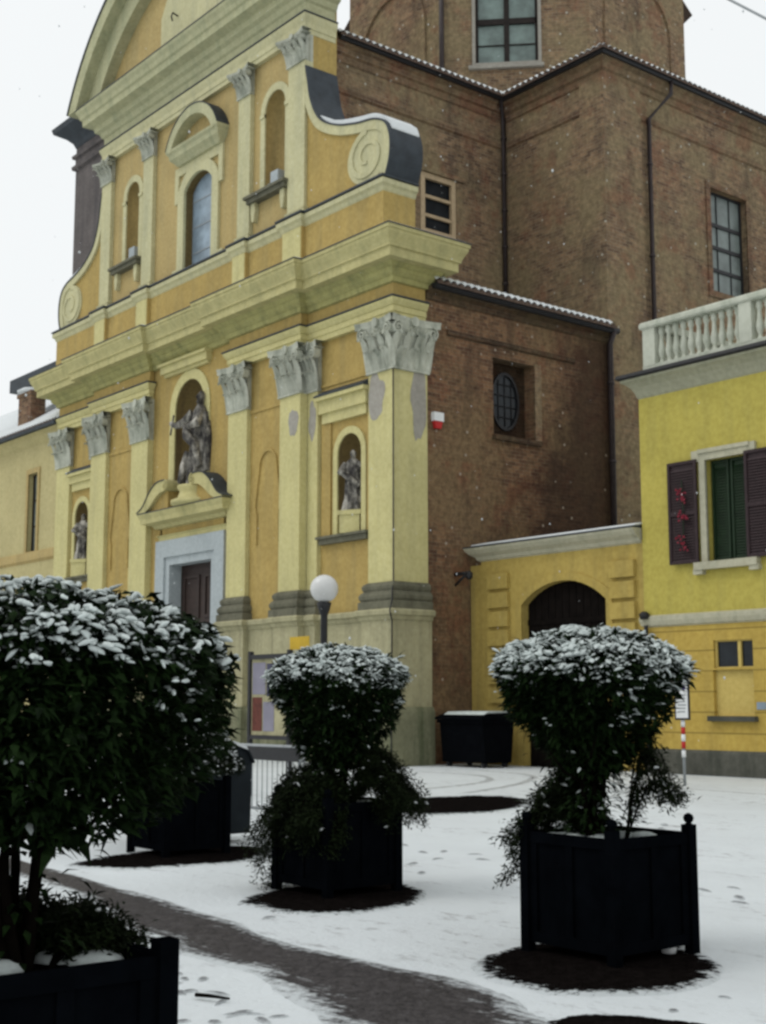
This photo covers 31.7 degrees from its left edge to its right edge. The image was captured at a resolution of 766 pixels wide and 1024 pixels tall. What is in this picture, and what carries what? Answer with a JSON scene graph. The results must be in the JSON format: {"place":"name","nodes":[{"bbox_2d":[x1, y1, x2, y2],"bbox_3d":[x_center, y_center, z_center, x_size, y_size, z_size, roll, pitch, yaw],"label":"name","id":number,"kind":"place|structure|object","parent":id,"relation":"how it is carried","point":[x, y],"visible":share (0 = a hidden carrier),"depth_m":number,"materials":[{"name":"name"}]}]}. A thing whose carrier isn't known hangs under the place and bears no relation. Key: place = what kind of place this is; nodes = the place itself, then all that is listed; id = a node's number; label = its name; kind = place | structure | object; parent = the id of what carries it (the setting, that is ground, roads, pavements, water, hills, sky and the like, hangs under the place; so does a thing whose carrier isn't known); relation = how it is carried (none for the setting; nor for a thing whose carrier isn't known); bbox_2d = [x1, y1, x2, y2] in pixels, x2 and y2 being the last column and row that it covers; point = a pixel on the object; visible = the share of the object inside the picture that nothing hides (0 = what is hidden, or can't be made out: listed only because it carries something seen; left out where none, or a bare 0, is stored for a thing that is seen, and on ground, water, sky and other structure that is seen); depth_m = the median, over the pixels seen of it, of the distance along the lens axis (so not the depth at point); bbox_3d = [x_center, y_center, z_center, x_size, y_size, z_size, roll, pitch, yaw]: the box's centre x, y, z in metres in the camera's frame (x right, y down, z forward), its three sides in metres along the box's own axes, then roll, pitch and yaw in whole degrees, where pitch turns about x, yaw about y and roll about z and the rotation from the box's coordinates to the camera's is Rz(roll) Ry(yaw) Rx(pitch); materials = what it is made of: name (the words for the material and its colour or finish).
{"place":"outdoors","nodes":[
{"label":"outdoors","id":0,"kind":"place"},
{"bbox_2d":[9,857,549,1023],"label":"path","id":1,"kind":"structure","parent":0,"point":[325,987],"depth_m":7.87,"materials":[{"name":"grey stone"}]},
{"bbox_2d":[5,6,746,740],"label":"falling snow","id":2,"kind":"structure","parent":0,"point":[287,272],"depth_m":16.24,"materials":[{"name":"white snow"}]},
{"bbox_2d":[0,0,765,415],"label":"sky","id":3,"kind":"structure","parent":0,"point":[38,56],"materials":[{"name":"white"}]},
{"bbox_2d":[9,0,765,766],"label":"church","id":4,"kind":"structure","parent":0,"point":[375,326],"depth_m":42.42,"materials":[{"name":"paint"}]},
{"bbox_2d":[70,514,87,575],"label":"statue","id":5,"kind":"object","parent":4,"relation":"in","point":[79,560],"visible":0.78,"depth_m":49.42,"materials":[{"name":"stone"}]},
{"bbox_2d":[169,391,211,483],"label":"statue","id":6,"kind":"object","parent":4,"relation":"on","point":[197,437],"visible":0.88,"depth_m":42.80,"materials":[{"name":"stone"}]},
{"bbox_2d":[165,101,228,273],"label":"window","id":7,"kind":"structure","parent":4,"relation":"in","point":[197,199],"depth_m":44.69,"materials":[{"name":"paint"}]},
{"bbox_2d":[337,450,360,532],"bbox_3d":[-0.808,-0.570,37.054,0.857,2.331,0.670,-3,-9,22],"label":"statue","id":8,"kind":"object","parent":4,"relation":"in","point":[349,470],"visible":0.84,"depth_m":36.85,"materials":[{"name":"stone"}]},
{"bbox_2d":[431,411,443,428],"bbox_3d":[1.483,-2.483,36.623,0.340,0.440,0.140,6,-10,-38],"label":"alarm box","id":9,"kind":"object","parent":4,"relation":"attached to","point":[437,419],"visible":1,"depth_m":36.56,"materials":[{"name":"white paint"}]},
{"bbox_2d":[420,165,465,241],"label":"window","id":10,"kind":"structure","parent":4,"relation":"in","point":[441,198],"depth_m":44.09,"materials":[{"name":"brown wood"}]},
{"bbox_2d":[454,571,472,585],"bbox_3d":[2.155,1.793,36.236,0.190,0.376,0.676,6,-10,-38],"label":"security camera","id":11,"kind":"object","parent":4,"relation":"attached to","point":[467,574],"depth_m":36.19,"materials":[{"name":"metal"}]},
{"bbox_2d":[492,362,542,446],"bbox_3d":[3.738,-3.155,38.865,1.960,2.440,0.580,6,-10,-38],"label":"chapel window","id":12,"kind":"structure","parent":4,"relation":"in","point":[508,381],"depth_m":39.09,"materials":[{"name":"glass"}]},
{"bbox_2d":[705,179,753,299],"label":"transept window","id":13,"kind":"structure","parent":4,"relation":"in","point":[723,214],"depth_m":46.37,"materials":[{"name":"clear glass"}]},
{"bbox_2d":[10,759,765,1023],"bbox_3d":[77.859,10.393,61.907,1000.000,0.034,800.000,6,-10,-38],"label":"ground","id":14,"kind":"structure","parent":0,"point":[461,919],"depth_m":10.84,"materials":[{"name":"white snow"}]},
{"bbox_2d":[0,387,59,711],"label":"side house","id":15,"kind":"structure","parent":14,"relation":"on","point":[28,474],"depth_m":54.31,"materials":[{"name":"paint"}]},
{"bbox_2d":[23,466,40,553],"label":"window","id":16,"kind":"structure","parent":15,"relation":"in","point":[36,482],"depth_m":53.97,"materials":[{"name":"beige glass"}]},
{"bbox_2d":[0,936,179,1023],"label":"planter box","id":17,"kind":"object","parent":14,"relation":"on","point":[139,986],"visible":0.62,"depth_m":4.37,"materials":[{"name":"wood"}]},
{"bbox_2d":[16,881,160,968],"bbox_3d":[-1.348,1.462,4.777,1.080,0.365,0.681,3,-9,-23],"label":"juniper shrub","id":18,"kind":"object","parent":17,"relation":"in","point":[90,924],"visible":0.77,"depth_m":4.68,"materials":[{"name":"green plant"}]},
{"bbox_2d":[0,574,246,971],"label":"laurel tree","id":19,"kind":"object","parent":17,"relation":"on","point":[72,639],"visible":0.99,"depth_m":4.34,"materials":[{"name":"green plant"}]},
{"bbox_2d":[64,846,268,870],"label":"bare soil","id":20,"kind":"structure","parent":14,"relation":"on","point":[144,860],"depth_m":13.83,"materials":[{"name":"brown soil"}]},
{"bbox_2d":[126,770,231,857],"bbox_3d":[-2.206,3.232,14.571,0.810,0.892,0.810,6,-10,-38],"label":"planter box","id":21,"kind":"object","parent":20,"relation":"on","point":[204,822],"visible":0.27,"depth_m":14.32,"materials":[{"name":"wood"}]},
{"bbox_2d":[115,710,247,798],"bbox_3d":[-2.285,2.584,14.647,1.566,1.124,1.366,-4,-9,23],"label":"juniper shrub","id":22,"kind":"object","parent":21,"relation":"in","point":[233,763],"visible":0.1,"depth_m":14.43,"materials":[{"name":"green plant"}]},
{"bbox_2d":[194,993,229,999],"bbox_3d":[-0.933,2.631,7.320,0.223,0.028,0.043,-4,-9,28],"label":"fallen twig","id":23,"kind":"object","parent":14,"relation":"on","point":[205,995],"visible":1,"depth_m":7.31,"materials":[{"name":"black wood"}]},
{"bbox_2d":[208,741,254,833],"bbox_3d":[-2.279,3.219,15.791,1.248,1.060,0.930,6,-10,-38],"label":"grey bin","id":24,"kind":"object","parent":14,"relation":"on","point":[241,785],"visible":0.25,"depth_m":15.73,"materials":[{"name":"grey plastic"}]},
{"bbox_2d":[247,649,292,795],"bbox_3d":[-1.956,3.640,23.181,0.080,2.500,1.270,6,-10,-38],"label":"notice board","id":25,"kind":"object","parent":14,"relation":"on","point":[264,720],"visible":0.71,"depth_m":23.41,"materials":[{"name":"metal"}]},
{"bbox_2d":[241,743,304,809],"bbox_3d":[-1.758,3.820,19.205,0.622,1.016,2.194,6,-10,-38],"label":"crowd barrier","id":26,"kind":"object","parent":14,"relation":"on","point":[272,752],"visible":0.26,"depth_m":19.03,"materials":[{"name":"grey metal"}]},
{"bbox_2d":[290,636,308,764],"bbox_3d":[-1.429,3.517,23.167,0.062,2.740,0.560,6,-10,-38],"label":"yellow sign","id":27,"kind":"object","parent":14,"relation":"on","point":[296,643],"visible":0.45,"depth_m":23.32,"materials":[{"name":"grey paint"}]},
{"bbox_2d":[310,575,337,768],"bbox_3d":[-1.090,3.124,24.744,0.520,3.960,0.520,6,-10,-38],"label":"street lamp","id":28,"kind":"object","parent":14,"relation":"on","point":[324,590],"visible":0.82,"depth_m":24.82,"materials":[{"name":"glass"}]},
{"bbox_2d":[237,884,426,915],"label":"bare soil","id":29,"kind":"structure","parent":14,"relation":"on","point":[297,900],"depth_m":10.94,"materials":[{"name":"brown soil"}]},
{"bbox_2d":[271,785,402,898],"bbox_3d":[-0.401,2.821,11.675,0.810,0.892,0.810,6,-10,-38],"label":"planter box","id":30,"kind":"object","parent":29,"relation":"on","point":[372,855],"visible":0.53,"depth_m":11.39,"materials":[{"name":"wood"}]},
{"bbox_2d":[237,742,433,891],"bbox_3d":[-0.447,2.692,11.646,1.687,1.418,1.336,-3,-9,21],"label":"juniper shrub","id":31,"kind":"object","parent":30,"relation":"in","point":[385,780],"visible":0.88,"depth_m":11.47,"materials":[{"name":"green plant"}]},
{"bbox_2d":[260,642,412,802],"bbox_3d":[-0.396,1.870,11.828,1.366,1.465,1.414,2,-8,-12],"label":"laurel tree","id":32,"kind":"object","parent":30,"relation":"on","point":[345,697],"visible":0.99,"depth_m":11.54,"materials":[{"name":"green plant"}]},
{"bbox_2d":[373,771,494,792],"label":"tyre track","id":33,"kind":"structure","parent":14,"relation":"on","point":[487,779],"depth_m":27.92,"materials":[{"name":"grey snow"}]},
{"bbox_2d":[178,790,749,1023],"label":"footprints","id":34,"kind":"object","parent":14,"relation":"on","point":[263,1020],"visible":0.25,"depth_m":7.50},
{"bbox_2d":[412,795,529,815],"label":"bare soil","id":35,"kind":"structure","parent":14,"relation":"on","point":[454,805],"depth_m":21.29,"materials":[{"name":"brown soil"}]},
{"bbox_2d":[435,711,515,767],"bbox_3d":[2.361,5.765,34.248,1.250,1.400,1.740,6,-10,-38],"label":"rubbish bin","id":36,"kind":"object","parent":14,"relation":"on","point":[483,738],"visible":0.99,"depth_m":33.77,"materials":[{"name":"plastic"},{"name":"snow"},{"name":"iron"}]},
{"bbox_2d":[458,770,538,793],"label":"tyre track","id":37,"kind":"structure","parent":14,"relation":"on","point":[529,779],"depth_m":27.21,"materials":[{"name":"grey snow"}]},
{"bbox_2d":[462,522,645,771],"bbox_3d":[4.334,3.481,34.168,0.840,5.900,6.100,6,-10,-38],"label":"gateway","id":38,"kind":"object","parent":14,"relation":"on","point":[596,581],"visible":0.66,"depth_m":34.56,"materials":[{"name":"paint"}]},
{"bbox_2d":[528,581,605,766],"bbox_3d":[4.703,4.057,33.849,0.060,4.670,2.928,6,-10,-38],"label":"gate door","id":39,"kind":"structure","parent":38,"relation":"in","point":[567,602],"depth_m":34.22,"materials":[{"name":"brown wood"}]},
{"bbox_2d":[470,943,724,996],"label":"bare soil","id":40,"kind":"structure","parent":14,"relation":"on","point":[545,969],"depth_m":8.03,"materials":[{"name":"brown soil"}]},
{"bbox_2d":[519,808,699,967],"bbox_3d":[1.466,2.408,8.765,0.810,0.892,0.810,6,-10,-38],"label":"planter box","id":41,"kind":"object","parent":40,"relation":"on","point":[613,895],"visible":0.86,"depth_m":8.52,"materials":[{"name":"wood"}]},
{"bbox_2d":[487,729,701,889],"bbox_3d":[1.410,1.970,9.008,1.409,1.078,0.698,-3,-8,17],"label":"juniper shrub","id":42,"kind":"object","parent":41,"relation":"in","point":[543,818],"visible":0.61,"depth_m":8.86,"materials":[{"name":"green plant"}]},
{"bbox_2d":[488,623,702,836],"bbox_3d":[1.402,1.459,8.904,1.430,1.462,1.360,-3,-9,19],"label":"laurel tree","id":43,"kind":"object","parent":41,"relation":"on","point":[636,678],"visible":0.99,"depth_m":8.62,"materials":[{"name":"green plant"}]},
{"bbox_2d":[661,947,676,953],"bbox_3d":[1.826,2.770,8.618,0.105,0.095,0.110,6,-10,-38],"label":"snow lump","id":44,"kind":"object","parent":40,"relation":"on","point":[670,950],"visible":0.39,"depth_m":8.57,"materials":[{"name":"white snow"}]},
{"bbox_2d":[546,1014,702,1023],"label":"bare soil","id":45,"kind":"object","parent":14,"relation":"on","point":[602,1019],"visible":1,"depth_m":6.79,"materials":[{"name":"soil"}]},
{"bbox_2d":[674,682,690,785],"bbox_3d":[5.892,4.330,26.445,0.300,2.050,0.111,-2,-8,14],"label":"sign post","id":46,"kind":"object","parent":14,"relation":"on","point":[683,711],"visible":0.79,"depth_m":26.45,"materials":[{"name":"white metal"}]},
{"bbox_2d":[606,782,765,794],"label":"tyre track","id":47,"kind":"structure","parent":14,"relation":"on","point":[709,790],"depth_m":24.56,"materials":[{"name":"grey snow"}]},
{"bbox_2d":[615,288,765,778],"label":"yellow house","id":48,"kind":"structure","parent":0,"point":[705,601],"depth_m":30.54,"materials":[{"name":"paint"}]},
{"bbox_2d":[675,480,688,550],"bbox_3d":[6.857,0.091,30.998,0.110,1.679,0.416,6,-10,-38],"label":"flower garland","id":49,"kind":"object","parent":48,"relation":"hanging from","point":[682,499],"visible":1,"depth_m":30.97,"materials":[{"name":"red plant"}]},
{"bbox_2d":[691,441,761,574],"bbox_3d":[7.732,-0.070,30.277,0.390,2.860,1.760,6,-10,-38],"label":"window","id":50,"kind":"structure","parent":48,"relation":"in","point":[727,475],"depth_m":30.43,"materials":[{"name":"stone"}]},
{"bbox_2d":[715,639,752,667],"bbox_3d":[7.811,3.139,29.834,0.090,0.640,1.060,6,-10,-38],"label":"window","id":51,"kind":"structure","parent":48,"relation":"in","point":[729,653],"depth_m":29.88,"materials":[{"name":"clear glass"}]},
{"bbox_2d":[728,0,765,19],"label":"overhead wire","id":52,"kind":"object","parent":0,"point":[748,9],"visible":1,"depth_m":20.00,"materials":[{"name":"grey paint"}]}
]}

